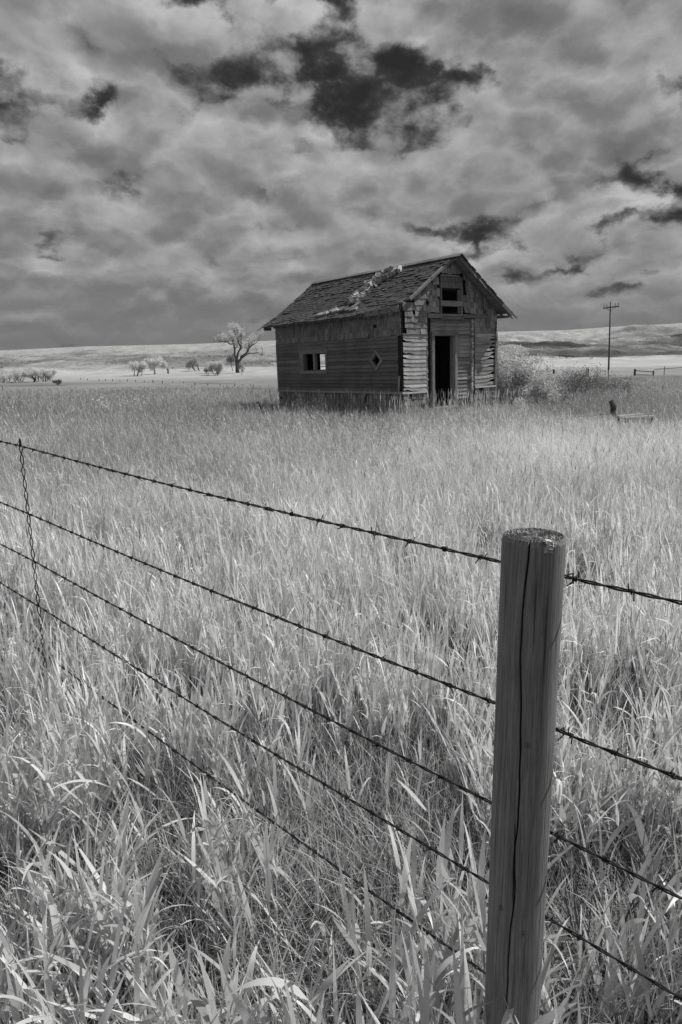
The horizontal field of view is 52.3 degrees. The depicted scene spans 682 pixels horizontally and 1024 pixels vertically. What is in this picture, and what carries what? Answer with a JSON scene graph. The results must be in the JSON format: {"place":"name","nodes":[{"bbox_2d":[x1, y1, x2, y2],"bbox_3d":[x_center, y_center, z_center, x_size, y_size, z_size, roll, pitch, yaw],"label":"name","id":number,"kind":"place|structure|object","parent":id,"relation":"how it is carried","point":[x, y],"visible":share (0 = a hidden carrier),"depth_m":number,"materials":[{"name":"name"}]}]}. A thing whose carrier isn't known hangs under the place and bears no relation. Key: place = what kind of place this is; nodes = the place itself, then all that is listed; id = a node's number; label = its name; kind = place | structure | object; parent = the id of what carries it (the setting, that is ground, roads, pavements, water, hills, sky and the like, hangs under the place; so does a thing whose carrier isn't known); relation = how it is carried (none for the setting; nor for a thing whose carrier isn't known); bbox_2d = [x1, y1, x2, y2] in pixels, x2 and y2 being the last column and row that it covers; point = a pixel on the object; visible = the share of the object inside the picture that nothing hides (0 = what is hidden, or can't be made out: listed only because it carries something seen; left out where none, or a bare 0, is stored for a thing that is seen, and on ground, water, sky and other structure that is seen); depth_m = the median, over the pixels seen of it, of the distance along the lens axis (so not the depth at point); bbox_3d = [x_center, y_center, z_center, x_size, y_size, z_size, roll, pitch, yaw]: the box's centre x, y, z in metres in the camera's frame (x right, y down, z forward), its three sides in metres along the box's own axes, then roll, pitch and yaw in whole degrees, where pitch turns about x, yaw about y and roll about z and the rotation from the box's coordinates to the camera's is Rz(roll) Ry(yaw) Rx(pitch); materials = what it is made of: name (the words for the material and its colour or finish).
{"place":"outdoors","nodes":[
{"label":"outdoors","id":0,"kind":"place"},
{"bbox_2d":[0,359,681,1023],"bbox_3d":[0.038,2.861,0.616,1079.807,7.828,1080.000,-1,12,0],"label":"ground","id":1,"kind":"structure","parent":0,"point":[228,377],"depth_m":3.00,"materials":[{"name":"grey plant"}]},
{"bbox_2d":[0,368,16,381],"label":"willow bush","id":2,"kind":"object","parent":1,"relation":"on","point":[6,371],"visible":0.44,"depth_m":305.77,"materials":[{"name":"grey plant"}]},
{"bbox_2d":[0,367,29,382],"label":"willow bush","id":3,"kind":"object","parent":1,"relation":"on","point":[17,374],"visible":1,"depth_m":298.05,"materials":[{"name":"grey plant"}]},
{"bbox_2d":[19,365,40,381],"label":"willow bush","id":4,"kind":"object","parent":1,"relation":"on","point":[34,373],"visible":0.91,"depth_m":302.31,"materials":[{"name":"grey plant"}]},
{"bbox_2d":[36,368,57,381],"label":"willow bush","id":5,"kind":"object","parent":1,"relation":"on","point":[43,374],"visible":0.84,"depth_m":307.92,"materials":[{"name":"grey plant"}]},
{"bbox_2d":[52,379,61,384],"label":"round shrub","id":6,"kind":"object","parent":1,"relation":"on","point":[58,382],"visible":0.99,"depth_m":171.67,"materials":[{"name":"grey plant"}]},
{"bbox_2d":[92,393,118,419],"bbox_3d":[-6.079,-2.583,17.969,0.817,0.961,0.663,6,14,29],"label":"pale weed","id":7,"kind":"object","parent":1,"relation":"on","point":[104,405],"visible":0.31,"depth_m":17.99,"materials":[{"name":"grey plant"}]},
{"bbox_2d":[120,391,155,416],"bbox_3d":[-5.323,-2.644,18.099,0.964,1.001,0.709,-1,12,0],"label":"pale weed","id":8,"kind":"object","parent":1,"relation":"on","point":[137,404],"visible":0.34,"depth_m":18.07,"materials":[{"name":"grey plant"}]},
{"bbox_2d":[128,360,147,375],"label":"valley tree","id":9,"kind":"object","parent":1,"relation":"on","point":[140,367],"visible":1,"depth_m":387.68,"materials":[{"name":"grey plant"}]},
{"bbox_2d":[144,355,162,373],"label":"valley tree","id":10,"kind":"object","parent":1,"relation":"on","point":[153,362],"visible":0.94,"depth_m":412.17,"materials":[{"name":"grey plant"}]},
{"bbox_2d":[158,356,169,373],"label":"valley tree","id":11,"kind":"object","parent":1,"relation":"on","point":[164,365],"visible":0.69,"depth_m":422.93,"materials":[{"name":"grey plant"}]},
{"bbox_2d":[87,378,247,385],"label":"pasture fence","id":12,"kind":"object","parent":1,"relation":"on","point":[162,381],"visible":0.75,"depth_m":179.94,"materials":[{"name":"grey wood"}]},
{"bbox_2d":[184,354,200,370],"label":"valley tree","id":13,"kind":"object","parent":1,"relation":"on","point":[191,362],"visible":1,"depth_m":490.98,"materials":[{"name":"grey plant"}]},
{"bbox_2d":[207,360,225,374],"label":"valley tree","id":14,"kind":"object","parent":1,"relation":"on","point":[218,367],"visible":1,"depth_m":386.41,"materials":[{"name":"grey plant"}]},
{"bbox_2d":[225,353,236,370],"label":"valley tree","id":15,"kind":"object","parent":1,"relation":"on","point":[231,357],"visible":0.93,"depth_m":485.94,"materials":[{"name":"grey plant"}]},
{"bbox_2d":[215,322,267,372],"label":"cottonwood tree","id":16,"kind":"object","parent":1,"relation":"on","point":[234,327],"visible":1,"depth_m":431.08,"materials":[{"name":"grey plant"}]},
{"bbox_2d":[237,361,245,374],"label":"valley tree","id":17,"kind":"object","parent":1,"relation":"on","point":[242,367],"visible":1,"depth_m":380.50,"materials":[{"name":"grey plant"}]},
{"bbox_2d":[288,395,312,413],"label":"pale weed","id":18,"kind":"object","parent":1,"relation":"on","point":[301,404],"visible":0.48,"depth_m":18.82,"materials":[{"name":"grey plant"}]},
{"bbox_2d":[309,398,332,414],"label":"pale weed","id":19,"kind":"object","parent":1,"relation":"on","point":[321,406],"visible":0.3,"depth_m":18.22,"materials":[{"name":"grey plant"}]},
{"bbox_2d":[0,438,681,1023],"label":"barbed wire fence","id":20,"kind":"object","parent":1,"relation":"on","point":[532,570],"visible":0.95,"depth_m":1.53,"materials":[{"name":"grey wood"}]},
{"bbox_2d":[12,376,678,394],"bbox_3d":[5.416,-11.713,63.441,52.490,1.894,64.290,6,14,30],"label":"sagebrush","id":21,"kind":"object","parent":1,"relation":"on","point":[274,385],"visible":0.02,"depth_m":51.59,"materials":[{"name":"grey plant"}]},
{"bbox_2d":[257,253,517,425],"bbox_3d":[1.121,-4.685,20.029,4.346,4.406,6.448,-11,15,-36],"label":"abandoned cabin","id":22,"kind":"object","parent":1,"relation":"on","point":[422,328],"visible":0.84,"depth_m":18.18,"materials":[{"name":"grey wood"}]},
{"bbox_2d":[297,346,327,373],"bbox_3d":[-0.761,-4.317,19.795,0.156,0.730,1.440,-11,15,-36],"label":"window","id":23,"kind":"structure","parent":22,"relation":"in","point":[303,352],"depth_m":19.79,"materials":[{"name":"grey wood"}]},
{"bbox_2d":[349,295,355,302],"bbox_3d":[0.284,-5.634,18.385,0.088,0.119,0.246,33,23,-44],"label":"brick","id":24,"kind":"object","parent":22,"relation":"on","point":[352,299],"visible":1,"depth_m":18.33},
{"bbox_2d":[349,306,357,311],"bbox_3d":[0.320,-5.261,18.027,0.240,0.124,0.088,-5,-37,38],"label":"brick","id":25,"kind":"object","parent":22,"relation":"on","point":[354,308],"visible":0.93,"depth_m":17.98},
{"bbox_2d":[369,350,382,370],"bbox_3d":[0.919,-3.845,17.611,0.098,0.536,0.536,-11,15,-36],"label":"diamond window","id":26,"kind":"structure","parent":22,"relation":"in","point":[375,353],"depth_m":17.60,"materials":[{"name":"grey wood"}]},
{"bbox_2d":[439,274,463,315],"bbox_3d":[2.779,-5.465,17.545,0.810,0.982,0.125,-11,15,-36],"label":"loft window","id":27,"kind":"structure","parent":22,"relation":"in","point":[445,281],"depth_m":17.50,"materials":[{"name":"grey wood"}]},
{"bbox_2d":[250,387,539,423],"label":"seed stalks","id":28,"kind":"object","parent":1,"relation":"on","point":[316,401],"visible":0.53,"depth_m":17.96,"materials":[{"name":"grey plant"}]},
{"bbox_2d":[500,396,527,410],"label":"flowering bush","id":29,"kind":"object","parent":1,"relation":"on","point":[519,401],"visible":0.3,"depth_m":18.86,"materials":[{"name":"grey plant"}]},
{"bbox_2d":[496,339,557,407],"bbox_3d":[5.116,-4.126,21.234,2.635,2.355,2.198,-12,16,-42],"label":"flowering bush","id":30,"kind":"object","parent":1,"relation":"on","point":[513,372],"visible":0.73,"depth_m":20.82,"materials":[{"name":"grey plant"}]},
{"bbox_2d":[514,373,563,405],"bbox_3d":[6.090,-3.703,21.688,1.668,1.315,1.578,5,13,23],"label":"flowering bush","id":31,"kind":"object","parent":1,"relation":"on","point":[540,388],"visible":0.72,"depth_m":21.41,"materials":[{"name":"grey plant"}]},
{"bbox_2d":[541,368,575,409],"bbox_3d":[6.859,-3.936,22.276,1.519,1.511,1.242,-1,12,0],"label":"weed shrub","id":32,"kind":"object","parent":1,"relation":"on","point":[571,394],"visible":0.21,"depth_m":22.16,"materials":[{"name":"grey plant"}]},
{"bbox_2d":[548,362,605,405],"bbox_3d":[7.552,-4.078,22.525,1.784,1.675,2.559,-1,12,0],"label":"weed shrub","id":33,"kind":"object","parent":1,"relation":"on","point":[577,377],"visible":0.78,"depth_m":22.43,"materials":[{"name":"grey plant"}]},
{"bbox_2d":[575,369,623,398],"bbox_3d":[8.390,-3.963,22.643,1.421,1.382,1.563,-6,13,-25],"label":"weed shrub","id":34,"kind":"object","parent":1,"relation":"on","point":[600,386],"visible":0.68,"depth_m":22.30,"materials":[{"name":"grey plant"}]},
{"bbox_2d":[603,302,618,375],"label":"utility pole","id":35,"kind":"object","parent":1,"relation":"on","point":[610,307],"visible":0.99,"depth_m":86.56,"materials":[{"name":"grey wood"}]},
{"bbox_2d":[608,399,616,419],"bbox_3d":[6.724,-2.400,17.101,0.322,0.738,0.164,-1,12,0],"label":"broken post","id":36,"kind":"object","parent":1,"relation":"on","point":[612,405],"visible":0.49,"depth_m":17.02,"materials":[{"name":"grey wood"}]},
{"bbox_2d":[546,773,681,984],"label":"dead weed","id":37,"kind":"object","parent":1,"relation":"on","point":[578,910],"visible":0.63,"depth_m":2.16,"materials":[{"name":"grey plant"}]},
{"bbox_2d":[598,374,637,399],"bbox_3d":[9.375,-4.095,23.407,1.463,1.296,1.419,10,16,41],"label":"weed shrub","id":38,"kind":"object","parent":1,"relation":"on","point":[625,385],"visible":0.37,"depth_m":23.31,"materials":[{"name":"grey plant"}]},
{"bbox_2d":[620,380,637,405],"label":"bare shrub","id":39,"kind":"object","parent":1,"relation":"on","point":[629,392],"visible":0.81,"depth_m":19.97,"materials":[{"name":"grey plant"}]},
{"bbox_2d":[617,414,654,426],"bbox_3d":[6.530,-1.913,15.463,0.651,0.511,0.470,-2,12,-6],"label":"wooden crate","id":40,"kind":"object","parent":1,"relation":"on","point":[629,416],"visible":0.42,"depth_m":15.26,"materials":[{"name":"grey wood"}]},
{"bbox_2d":[633,369,653,376],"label":"fence","id":41,"kind":"object","parent":1,"relation":"on","point":[635,370],"visible":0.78,"depth_m":105.38,"materials":[{"name":"grey wood"}]},
{"bbox_2d":[0,323,681,373],"bbox_3d":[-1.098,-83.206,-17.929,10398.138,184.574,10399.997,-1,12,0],"label":"hills","id":42,"kind":"structure","parent":0,"point":[622,345],"depth_m":833.33,"materials":[{"name":"grey plant"}]},
{"bbox_2d":[0,335,681,369],"bbox_3d":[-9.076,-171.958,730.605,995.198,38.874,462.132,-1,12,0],"label":"hillside brush","id":43,"kind":"object","parent":42,"relation":"on","point":[275,361],"visible":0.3,"depth_m":732.09,"materials":[{"name":"grey plant"}]},
{"bbox_2d":[0,0,681,350],"label":"sky","id":44,"kind":"structure","parent":0,"point":[172,171],"materials":[{"name":"grey"}]},
{"bbox_2d":[1,375,681,395],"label":"field grass","id":45,"kind":"structure","parent":0,"point":[667,378],"depth_m":69.99,"materials":[{"name":"grey plant"}]}
]}

